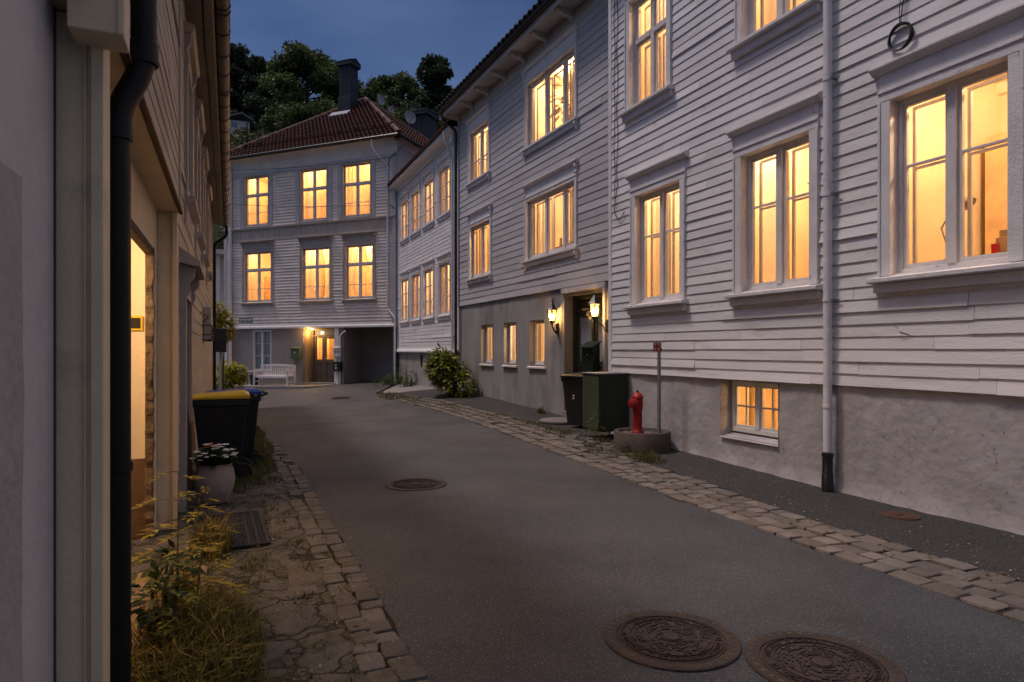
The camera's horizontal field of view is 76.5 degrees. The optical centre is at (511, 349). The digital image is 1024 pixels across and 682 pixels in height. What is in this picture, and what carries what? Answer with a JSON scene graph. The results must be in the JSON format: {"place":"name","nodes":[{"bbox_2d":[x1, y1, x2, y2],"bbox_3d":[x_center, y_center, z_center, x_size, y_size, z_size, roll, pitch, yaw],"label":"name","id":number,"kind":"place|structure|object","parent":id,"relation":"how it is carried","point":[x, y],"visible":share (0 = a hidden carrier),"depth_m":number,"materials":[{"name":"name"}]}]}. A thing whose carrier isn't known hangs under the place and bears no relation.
{"place":"outdoors","nodes":[
{"label":"outdoors","id":0,"kind":"place"},
{"bbox_2d":[213,139,253,248],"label":"hill","id":1,"kind":"structure","parent":0,"point":[216,230],"depth_m":51.85,"materials":[{"name":"green plant"}]},
{"bbox_2d":[230,112,253,135],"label":"cottage","id":2,"kind":"structure","parent":1,"relation":"on","point":[238,120],"depth_m":58.07,"materials":[{"name":"grey paint"}]},
{"bbox_2d":[230,126,253,144],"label":"shrub","id":3,"kind":"object","parent":1,"relation":"on","point":[242,129],"visible":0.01,"depth_m":53.19,"materials":[{"name":"green plant"}]},
{"bbox_2d":[215,121,271,249],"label":"shrub","id":4,"kind":"object","parent":1,"relation":"on","point":[241,140],"visible":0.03,"depth_m":49.63,"materials":[{"name":"green plant"}]},
{"bbox_2d":[230,42,257,115],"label":"tree","id":5,"kind":"object","parent":1,"relation":"on","point":[239,68],"visible":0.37,"depth_m":68.79,"materials":[{"name":"green plant"}]},
{"bbox_2d":[237,54,271,114],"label":"tree","id":6,"kind":"object","parent":1,"relation":"on","point":[250,84],"visible":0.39,"depth_m":66.72,"materials":[{"name":"green plant"}]},
{"bbox_2d":[242,88,276,132],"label":"tree","id":7,"kind":"object","parent":1,"relation":"on","point":[260,102],"visible":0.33,"depth_m":60.80,"materials":[{"name":"green plant"}]},
{"bbox_2d":[255,104,294,136],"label":"shrub","id":8,"kind":"object","parent":1,"relation":"on","point":[269,121],"visible":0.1,"depth_m":58.80,"materials":[{"name":"green plant"}]},
{"bbox_2d":[256,40,338,120],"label":"tree","id":9,"kind":"object","parent":1,"relation":"on","point":[292,68],"visible":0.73,"depth_m":61.56,"materials":[{"name":"green plant"}]},
{"bbox_2d":[273,92,337,129],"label":"shrub","id":10,"kind":"object","parent":1,"relation":"on","point":[298,112],"visible":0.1,"depth_m":56.41,"materials":[{"name":"green plant"}]},
{"bbox_2d":[318,79,367,103],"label":"tree","id":11,"kind":"object","parent":1,"relation":"on","point":[361,93],"visible":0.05,"depth_m":65.06,"materials":[{"name":"green plant"}]},
{"bbox_2d":[362,74,395,105],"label":"tree","id":12,"kind":"object","parent":1,"relation":"on","point":[375,87],"visible":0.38,"depth_m":68.64,"materials":[{"name":"green plant"}]},
{"bbox_2d":[384,70,424,107],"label":"tree","id":13,"kind":"object","parent":1,"relation":"on","point":[407,84],"visible":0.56,"depth_m":68.68,"materials":[{"name":"green plant"}]},
{"bbox_2d":[394,100,427,119],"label":"tree","id":14,"kind":"object","parent":1,"relation":"on","point":[412,106],"visible":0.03,"depth_m":60.86,"materials":[{"name":"green plant"}]},
{"bbox_2d":[414,53,454,119],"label":"tree","id":15,"kind":"object","parent":1,"relation":"on","point":[434,73],"visible":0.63,"depth_m":64.59,"materials":[{"name":"green plant"}]},
{"bbox_2d":[131,445,368,681],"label":"footpath","id":16,"kind":"structure","parent":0,"point":[292,633],"depth_m":4.08,"materials":[{"name":"grey stone"}]},
{"bbox_2d":[0,0,55,681],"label":"wall","id":17,"kind":"structure","parent":16,"relation":"on","point":[27,340],"depth_m":1.99,"materials":[{"name":"white paint"}]},
{"bbox_2d":[131,539,206,648],"bbox_3d":[-1.842,1.302,3.459,0.405,0.543,0.560,0,0,-24],"label":"weed","id":18,"kind":"object","parent":16,"relation":"on","point":[152,571],"visible":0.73,"depth_m":3.38,"materials":[{"name":"green plant"}]},
{"bbox_2d":[131,553,210,650],"bbox_3d":[-1.802,1.316,3.395,0.434,0.509,0.365,0,0,22],"label":"weed","id":19,"kind":"object","parent":16,"relation":"on","point":[188,600],"visible":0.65,"depth_m":3.36,"materials":[{"name":"green plant"}]},
{"bbox_2d":[131,471,238,594],"bbox_3d":[-1.911,1.135,3.771,0.574,0.871,0.589,0,0,14],"label":"weed","id":20,"kind":"object","parent":16,"relation":"on","point":[189,590],"visible":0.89,"depth_m":3.73,"materials":[{"name":"yellow plant"}]},
{"bbox_2d":[188,411,193,489],"bbox_3d":[-3.646,1.130,7.351,0.075,0.880,0.150,0,0,-24],"label":"plank","id":21,"kind":"object","parent":16,"relation":"on","point":[190,468],"visible":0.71,"depth_m":7.28,"materials":[{"name":"wood"}]},
{"bbox_2d":[191,419,196,473],"bbox_3d":[-3.596,1.180,7.372,0.075,0.780,0.150,0,0,-24],"label":"plank","id":22,"kind":"object","parent":16,"relation":"on","point":[193,435],"visible":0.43,"depth_m":7.30,"materials":[{"name":"brown wood"}]},
{"bbox_2d":[158,486,234,583],"bbox_3d":[-2.114,1.236,4.322,0.507,0.669,0.432,0,0,27],"label":"weed","id":23,"kind":"object","parent":16,"relation":"on","point":[195,532],"visible":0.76,"depth_m":4.29,"materials":[{"name":"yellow plant"}]},
{"bbox_2d":[159,525,235,613],"bbox_3d":[-1.715,1.266,3.545,0.345,0.609,0.366,0,0,39],"label":"weed","id":24,"kind":"object","parent":16,"relation":"on","point":[209,566],"visible":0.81,"depth_m":3.53,"materials":[{"name":"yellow plant"}]},
{"bbox_2d":[131,499,285,681],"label":"dry grass","id":25,"kind":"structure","parent":16,"relation":"on","point":[226,537],"depth_m":3.33,"materials":[{"name":"plant"}]},
{"bbox_2d":[187,443,239,504],"bbox_3d":[-3.050,1.256,6.671,0.485,0.627,0.543,0,0,26],"label":"flower pot","id":26,"kind":"object","parent":16,"relation":"on","point":[215,471],"visible":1,"depth_m":6.56,"materials":[{"name":"white ceramic"}]},
{"bbox_2d":[185,525,249,592],"bbox_3d":[-1.851,1.357,4.075,0.378,0.429,0.456,0,0,-42],"label":"weed","id":27,"kind":"object","parent":16,"relation":"on","point":[224,555],"visible":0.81,"depth_m":4.08,"materials":[{"name":"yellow plant"}]},
{"bbox_2d":[192,390,256,479],"bbox_3d":[-3.558,1.038,7.994,0.778,1.064,0.583,0,0,-24],"label":"wheelie bin","id":28,"kind":"object","parent":16,"relation":"on","point":[220,417],"visible":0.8,"depth_m":7.78,"materials":[{"name":"black plastic"}]},
{"bbox_2d":[191,510,269,551],"bbox_3d":[-2.439,1.549,5.612,0.570,0.018,1.160,0,0,-25],"label":"doormat","id":29,"kind":"object","parent":16,"relation":"on","point":[254,532],"visible":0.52,"depth_m":5.66,"materials":[{"name":"rubber"}]},
{"bbox_2d":[205,387,267,467],"bbox_3d":[-3.741,1.048,8.789,0.778,1.064,0.583,0,0,-28],"label":"wheelie bin","id":30,"kind":"object","parent":16,"relation":"on","point":[250,430],"visible":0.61,"depth_m":8.66,"materials":[{"name":"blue plastic"}]},
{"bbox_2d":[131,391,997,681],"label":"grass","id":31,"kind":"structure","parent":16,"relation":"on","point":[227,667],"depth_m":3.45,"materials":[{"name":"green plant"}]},
{"bbox_2d":[217,429,1004,648],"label":"fallen leaves","id":32,"kind":"object","parent":16,"relation":"on","point":[563,442],"visible":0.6,"depth_m":5.05,"materials":[{"name":"brown plant"}]},
{"bbox_2d":[233,409,1023,679],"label":"gravel grit","id":33,"kind":"object","parent":16,"relation":"on","point":[320,646],"visible":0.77,"depth_m":5.28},
{"bbox_2d":[218,384,337,389],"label":"front pavement","id":34,"kind":"structure","parent":0,"point":[272,386],"depth_m":27.89,"materials":[{"name":"grey concrete"}]},
{"bbox_2d":[253,364,295,385],"bbox_3d":[-10.471,1.080,28.603,1.910,0.930,0.550,0,0,22],"label":"park bench","id":35,"kind":"object","parent":34,"relation":"on","point":[274,370],"visible":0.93,"depth_m":28.73,"materials":[{"name":"white paint"}]},
{"bbox_2d":[256,384,397,430],"bbox_3d":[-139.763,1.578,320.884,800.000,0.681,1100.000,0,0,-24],"label":"ground","id":36,"kind":"structure","parent":0,"point":[383,390],"depth_m":23.75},
{"bbox_2d":[51,0,230,681],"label":"house","id":37,"kind":"structure","parent":36,"relation":"on","point":[136,210],"depth_m":2.71,"materials":[{"name":"beige paint"}]},
{"bbox_2d":[131,316,141,329],"bbox_3d":[-3.159,-0.225,5.419,0.135,0.120,0.018,0,0,-24],"label":"picture frame","id":38,"kind":"object","parent":37,"relation":"attached to","point":[136,322],"visible":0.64,"depth_m":5.42,"materials":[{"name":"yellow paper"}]},
{"bbox_2d":[183,20,199,241],"bbox_3d":[-3.716,-2.420,7.543,0.130,2.200,1.320,0,0,-24],"label":"window","id":39,"kind":"structure","parent":37,"relation":"in","point":[191,64],"depth_m":7.16,"materials":[{"name":"beige paint"}]},
{"bbox_2d":[194,98,205,260],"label":"window","id":40,"kind":"structure","parent":37,"relation":"in","point":[199,119],"depth_m":9.28,"materials":[{"name":"beige paint"}]},
{"bbox_2d":[201,145,209,274],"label":"window","id":41,"kind":"structure","parent":37,"relation":"in","point":[205,166],"depth_m":11.29,"materials":[{"name":"beige paint"}]},
{"bbox_2d":[200,307,213,340],"bbox_3d":[-5.533,-0.485,11.800,0.178,0.630,2.261,0,0,-24],"label":"wall rack","id":42,"kind":"object","parent":37,"relation":"attached to","point":[208,331],"depth_m":12.00,"materials":[{"name":"black metal"}]},
{"bbox_2d":[206,182,212,289],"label":"window","id":43,"kind":"structure","parent":37,"relation":"in","point":[209,196],"depth_m":13.68,"materials":[{"name":"beige paint"}]},
{"bbox_2d":[201,0,218,222],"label":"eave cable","id":44,"kind":"object","parent":37,"relation":"attached to","point":[209,95],"visible":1,"depth_m":9.27,"materials":[{"name":"black rubber"}]},
{"bbox_2d":[216,249,223,376],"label":"house","id":45,"kind":"structure","parent":36,"relation":"on","point":[219,274],"depth_m":35.94,"materials":[{"name":"paint"}]},
{"bbox_2d":[216,328,226,389],"bbox_3d":[-9.971,0.745,22.053,0.530,2.950,0.240,0,0,-24],"label":"wall box","id":46,"kind":"object","parent":36,"relation":"on","point":[221,340],"visible":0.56,"depth_m":22.01,"materials":[{"name":"black paint"}]},
{"bbox_2d":[216,301,238,388],"bbox_3d":[-10.299,0.003,23.022,1.064,3.536,1.213,0,0,27],"label":"shrub","id":47,"kind":"object","parent":36,"relation":"on","point":[221,322],"visible":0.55,"depth_m":23.03,"materials":[{"name":"green plant"}]},
{"bbox_2d":[216,359,249,389],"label":"shrub","id":48,"kind":"object","parent":36,"relation":"on","point":[233,369],"visible":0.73,"depth_m":23.78,"materials":[{"name":"green plant"}]},
{"bbox_2d":[258,432,399,667],"bbox_3d":[-1.768,1.619,5.775,0.520,0.082,16.008,0,0,-24],"label":"kerb bed","id":49,"kind":"object","parent":36,"relation":"on","point":[309,557],"visible":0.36,"depth_m":4.90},
{"bbox_2d":[262,436,430,681],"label":"kerb setts","id":50,"kind":"structure","parent":49,"relation":"on","point":[373,668],"depth_m":4.42,"materials":[{"name":"stone"}]},
{"bbox_2d":[223,58,439,384],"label":"house","id":51,"kind":"structure","parent":36,"relation":"on","point":[293,276],"depth_m":29.16,"materials":[{"name":"beige paint"}]},
{"bbox_2d":[242,173,269,228],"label":"window","id":52,"kind":"structure","parent":51,"relation":"in","point":[252,195],"depth_m":30.18,"materials":[{"name":"beige paint"}]},
{"bbox_2d":[239,239,274,306],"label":"window","id":53,"kind":"structure","parent":51,"relation":"in","point":[260,247],"depth_m":30.05,"materials":[{"name":"beige paint"}]},
{"bbox_2d":[253,330,270,370],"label":"window","id":54,"kind":"structure","parent":51,"relation":"in","point":[261,338],"depth_m":30.00,"materials":[{"name":"white paint"}]},
{"bbox_2d":[290,347,300,358],"bbox_3d":[-9.663,0.130,29.035,0.510,0.520,0.180,0,0,22],"label":"mailbox","id":55,"kind":"object","parent":51,"relation":"attached to","point":[295,352],"visible":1,"depth_m":28.97,"materials":[{"name":"green metal"}]},
{"bbox_2d":[297,166,328,222],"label":"window","id":56,"kind":"structure","parent":51,"relation":"in","point":[315,189],"depth_m":29.02,"materials":[{"name":"beige paint"}]},
{"bbox_2d":[296,234,332,304],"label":"window","id":57,"kind":"structure","parent":51,"relation":"in","point":[316,243],"depth_m":28.85,"materials":[{"name":"beige paint"}]},
{"bbox_2d":[312,329,333,382],"bbox_3d":[-8.291,0.245,28.971,1.440,2.390,0.183,0,0,22],"label":"door","id":58,"kind":"structure","parent":51,"relation":"in","point":[322,369],"depth_m":29.02,"materials":[{"name":"brown paint"}]},
{"bbox_2d":[232,116,437,207],"bbox_3d":[-6.578,-7.166,26.300,16.289,2.509,3.562,0,0,42],"label":"overhead wire","id":59,"kind":"object","parent":51,"relation":"attached to","point":[330,164],"visible":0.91,"depth_m":28.06,"materials":[{"name":"black rubber"}]},
{"bbox_2d":[340,160,372,219],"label":"window","id":60,"kind":"structure","parent":51,"relation":"in","point":[359,176],"depth_m":28.14,"materials":[{"name":"beige paint"}]},
{"bbox_2d":[340,231,376,302],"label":"window","id":61,"kind":"structure","parent":51,"relation":"in","point":[358,240],"depth_m":27.99,"materials":[{"name":"beige paint"}]},
{"bbox_2d":[387,120,459,388],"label":"house","id":62,"kind":"structure","parent":36,"relation":"on","point":[421,182],"depth_m":23.44,"materials":[{"name":"paint"}]},
{"bbox_2d":[399,190,408,245],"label":"window","id":63,"kind":"structure","parent":62,"relation":"in","point":[404,196],"depth_m":26.11,"materials":[{"name":"white paint"}]},
{"bbox_2d":[399,270,408,325],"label":"window","id":64,"kind":"structure","parent":62,"relation":"in","point":[404,275],"depth_m":26.11,"materials":[{"name":"white paint"}]},
{"bbox_2d":[409,179,420,238],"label":"window","id":65,"kind":"structure","parent":62,"relation":"in","point":[415,187],"depth_m":24.58,"materials":[{"name":"white paint"}]},
{"bbox_2d":[409,264,420,324],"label":"window","id":66,"kind":"structure","parent":62,"relation":"in","point":[416,272],"depth_m":24.58,"materials":[{"name":"white paint"}]},
{"bbox_2d":[421,167,434,231],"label":"window","id":67,"kind":"structure","parent":62,"relation":"in","point":[426,178],"depth_m":23.17,"materials":[{"name":"white paint"}]},
{"bbox_2d":[421,258,434,322],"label":"window","id":68,"kind":"structure","parent":62,"relation":"in","point":[429,264],"depth_m":23.21,"materials":[{"name":"white paint"}]},
{"bbox_2d":[436,153,450,222],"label":"window","id":69,"kind":"structure","parent":62,"relation":"in","point":[444,162],"depth_m":21.47,"materials":[{"name":"white paint"}]},
{"bbox_2d":[436,251,450,320],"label":"window","id":70,"kind":"structure","parent":62,"relation":"in","point":[445,258],"depth_m":21.50,"materials":[{"name":"white paint"}]},
{"bbox_2d":[435,0,607,416],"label":"house","id":71,"kind":"structure","parent":36,"relation":"on","point":[530,182],"depth_m":15.67,"materials":[{"name":"grey paint"}]},
{"bbox_2d":[465,102,490,192],"bbox_3d":[-0.859,-5.697,18.494,0.375,2.133,1.740,0,0,-25],"label":"window","id":72,"kind":"structure","parent":71,"relation":"in","point":[481,116],"depth_m":18.52,"materials":[{"name":"white paint"}]},
{"bbox_2d":[465,202,492,287],"bbox_3d":[-0.786,-2.921,18.446,0.467,2.183,1.790,0,0,-25],"label":"window","id":73,"kind":"structure","parent":71,"relation":"in","point":[484,213],"depth_m":18.46,"materials":[{"name":"white paint"}]},
{"bbox_2d":[479,324,493,366],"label":"window","id":74,"kind":"structure","parent":71,"relation":"in","point":[487,327],"depth_m":18.42,"materials":[{"name":"white paint"}]},
{"bbox_2d":[501,322,516,367],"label":"window","id":75,"kind":"structure","parent":71,"relation":"in","point":[511,361],"depth_m":16.98,"materials":[{"name":"white paint"}]},
{"bbox_2d":[527,320,545,369],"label":"window","id":76,"kind":"structure","parent":71,"relation":"in","point":[536,362],"depth_m":15.64,"materials":[{"name":"white paint"}]},
{"bbox_2d":[520,157,578,270],"bbox_3d":[0.966,-2.962,14.739,0.476,2.103,2.590,0,0,-25],"label":"window","id":77,"kind":"structure","parent":71,"relation":"in","point":[566,173],"depth_m":14.75,"materials":[{"name":"white paint"}]},
{"bbox_2d":[520,23,578,159],"bbox_3d":[0.920,-5.712,14.717,0.375,2.203,2.590,0,0,-25],"label":"window","id":78,"kind":"structure","parent":71,"relation":"in","point":[568,41],"depth_m":14.57,"materials":[{"name":"white paint"}]},
{"bbox_2d":[546,300,558,333],"bbox_3d":[0.888,-0.735,14.343,0.288,0.770,0.242,0,0,-25],"label":"wall lantern","id":79,"kind":"object","parent":71,"relation":"attached to","point":[551,307],"depth_m":14.30,"materials":[{"name":"black paint"}]},
{"bbox_2d":[550,74,569,121],"bbox_3d":[1.415,-5.666,14.903,1.023,1.477,1.616,0,0,-24],"label":"curtain","id":80,"kind":"object","parent":71,"relation":"in","point":[559,109],"visible":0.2,"depth_m":15.06,"materials":[{"name":"fabric"}]},
{"bbox_2d":[573,292,602,372],"bbox_3d":[1.724,0.075,13.543,0.142,2.490,1.560,0,0,-25],"label":"door","id":81,"kind":"structure","parent":71,"relation":"in","point":[585,329],"depth_m":13.90,"materials":[{"name":"green paint"}]},
{"bbox_2d":[588,292,607,331],"bbox_3d":[1.663,-0.735,12.497,0.458,0.770,0.242,0,0,-25],"label":"wall lantern","id":82,"kind":"object","parent":71,"relation":"attached to","point":[594,300],"depth_m":12.41,"materials":[{"name":"black paint"}]},
{"bbox_2d":[376,393,1023,622],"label":"gutter setts","id":83,"kind":"structure","parent":36,"relation":"on","point":[869,550],"depth_m":5.74,"materials":[{"name":"stone"}]},
{"bbox_2d":[608,0,1023,534],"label":"house","id":84,"kind":"structure","parent":36,"relation":"on","point":[829,328],"depth_m":7.45,"materials":[{"name":"white paint"}]},
{"bbox_2d":[614,0,623,219],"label":"hanging cable","id":85,"kind":"object","parent":84,"relation":"attached to","point":[616,111],"visible":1,"depth_m":11.16,"materials":[{"name":"black rubber"}]},
{"bbox_2d":[618,0,674,122],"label":"window","id":86,"kind":"structure","parent":84,"relation":"in","point":[659,87],"depth_m":10.51,"materials":[{"name":"white paint"}]},
{"bbox_2d":[623,150,688,314],"bbox_3d":[2.412,-1.750,10.207,0.574,2.342,1.530,0,0,-24],"label":"window","id":87,"kind":"structure","parent":84,"relation":"in","point":[668,205],"depth_m":10.28,"materials":[{"name":"white paint"}]},
{"bbox_2d":[732,380,777,437],"bbox_3d":[3.320,0.778,8.514,0.288,0.745,0.980,0,0,-24],"label":"basement window","id":88,"kind":"structure","parent":84,"relation":"in","point":[754,405],"depth_m":8.58,"materials":[{"name":"paint"}]},
{"bbox_2d":[724,91,822,305],"bbox_3d":[3.333,-1.750,8.023,0.519,2.342,1.470,0,0,-24],"label":"window","id":89,"kind":"structure","parent":84,"relation":"in","point":[800,117],"depth_m":8.03,"materials":[{"name":"white paint"}]},
{"bbox_2d":[726,0,822,60],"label":"window","id":90,"kind":"structure","parent":84,"relation":"in","point":[777,17],"depth_m":8.19,"materials":[{"name":"white paint"}]},
{"bbox_2d":[887,0,913,51],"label":"cable coil","id":91,"kind":"object","parent":84,"relation":"attached to","point":[908,41],"visible":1,"depth_m":6.41,"materials":[{"name":"black rubber"}]},
{"bbox_2d":[866,2,1023,293],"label":"window","id":92,"kind":"structure","parent":84,"relation":"in","point":[999,36],"depth_m":6.08,"materials":[{"name":"white paint"}]},
{"bbox_2d":[230,0,537,122],"label":"sky","id":93,"kind":"structure","parent":0,"point":[386,37],"materials":[{"name":"blue"}]},
{"bbox_2d":[384,383,436,393],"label":"side path","id":94,"kind":"structure","parent":0,"point":[397,388],"depth_m":22.70,"materials":[{"name":"grey concrete"}]},
{"bbox_2d":[394,370,418,386],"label":"weed","id":95,"kind":"object","parent":94,"relation":"on","point":[406,383],"visible":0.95,"depth_m":24.40,"materials":[{"name":"green plant"}]},
{"bbox_2d":[257,380,1023,681],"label":"road","id":96,"kind":"structure","parent":0,"point":[499,557],"depth_m":4.72,"materials":[{"name":"grey asphalt"}]},
{"bbox_2d":[385,478,446,490],"bbox_3d":[-1.117,1.568,7.574,0.720,0.032,0.720,0,0,-24],"label":"manhole cover","id":97,"kind":"object","parent":96,"relation":"on","point":[414,484],"visible":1,"depth_m":7.52,"materials":[{"name":"metal"}]},
{"bbox_2d":[603,610,741,672],"bbox_3d":[0.863,1.568,3.528,0.730,0.032,0.730,0,0,-41],"label":"manhole cover","id":98,"kind":"object","parent":96,"relation":"on","point":[672,641],"visible":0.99,"depth_m":3.48,"materials":[{"name":"metal"}]},
{"bbox_2d":[744,631,906,681],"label":"manhole cover","id":99,"kind":"object","parent":96,"relation":"on","point":[794,656],"visible":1,"depth_m":3.26,"materials":[{"name":"metal"}]},
{"bbox_2d":[397,389,1023,581],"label":"pavement","id":100,"kind":"structure","parent":0,"point":[997,551],"depth_m":6.37,"materials":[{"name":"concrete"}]},
{"bbox_2d":[421,343,480,397],"bbox_3d":[-1.855,0.618,18.649,1.590,1.686,2.062,0,0,-24],"label":"bush","id":101,"kind":"object","parent":100,"relation":"on","point":[440,363],"visible":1,"depth_m":18.46,"materials":[{"name":"green plant"}]},
{"bbox_2d":[539,417,566,424],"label":"stone slab","id":102,"kind":"structure","parent":100,"relation":"on","point":[557,420],"depth_m":12.94,"materials":[{"name":"grey stone"}]},
{"bbox_2d":[560,372,582,425],"bbox_3d":[1.351,0.948,12.321,0.765,1.045,0.572,0,0,-44],"label":"wheelie bin","id":103,"kind":"object","parent":100,"relation":"on","point":[573,389],"visible":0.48,"depth_m":12.13,"materials":[{"name":"black plastic"}]},
{"bbox_2d":[581,372,628,435],"bbox_3d":[1.565,0.933,10.995,0.580,1.110,0.590,0,0,-24],"label":"storage cabinet","id":104,"kind":"object","parent":100,"relation":"on","point":[605,397],"visible":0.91,"depth_m":10.77,"materials":[{"name":"green metal"}]},
{"bbox_2d":[579,341,600,371],"bbox_3d":[1.533,0.656,12.764,0.310,1.658,0.340,0,0,38],"label":"mailbox","id":105,"kind":"object","parent":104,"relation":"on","point":[590,356],"visible":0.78,"depth_m":12.70,"materials":[{"name":"black paint"}]},
{"bbox_2d":[614,427,670,453],"bbox_3d":[1.954,1.369,9.762,0.840,0.320,0.840,0,0,-24],"label":"concrete ring","id":106,"kind":"object","parent":100,"relation":"on","point":[652,439],"visible":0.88,"depth_m":9.42,"materials":[{"name":"grey concrete"}]},
{"bbox_2d":[628,390,643,433],"bbox_3d":[1.852,0.934,9.730,0.188,0.660,0.290,0,0,44],"label":"fire hydrant","id":107,"kind":"object","parent":106,"relation":"on","point":[635,403],"visible":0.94,"depth_m":9.70,"materials":[{"name":"red metal"}]},
{"bbox_2d":[653,342,661,432],"bbox_3d":[2.154,0.594,9.606,0.130,1.410,0.065,0,0,11],"label":"marker post","id":108,"kind":"object","parent":106,"relation":"on","point":[657,347],"visible":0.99,"depth_m":9.59,"materials":[{"name":"grey metal"}]},
{"bbox_2d":[880,511,920,520],"bbox_3d":[3.651,1.562,6.117,0.330,0.032,0.330,0,0,-24],"label":"manhole cover","id":109,"kind":"object","parent":100,"relation":"on","point":[900,515],"visible":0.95,"depth_m":6.09,"materials":[{"name":"orange metal"}]},
{"bbox_2d":[996,229,1006,252],"bbox_3d":[4.759,-1.015,5.978,0.240,0.230,0.440,0,0,-24],"label":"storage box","id":110,"kind":"object","parent":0,"point":[1001,239],"visible":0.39,"depth_m":6.08,"materials":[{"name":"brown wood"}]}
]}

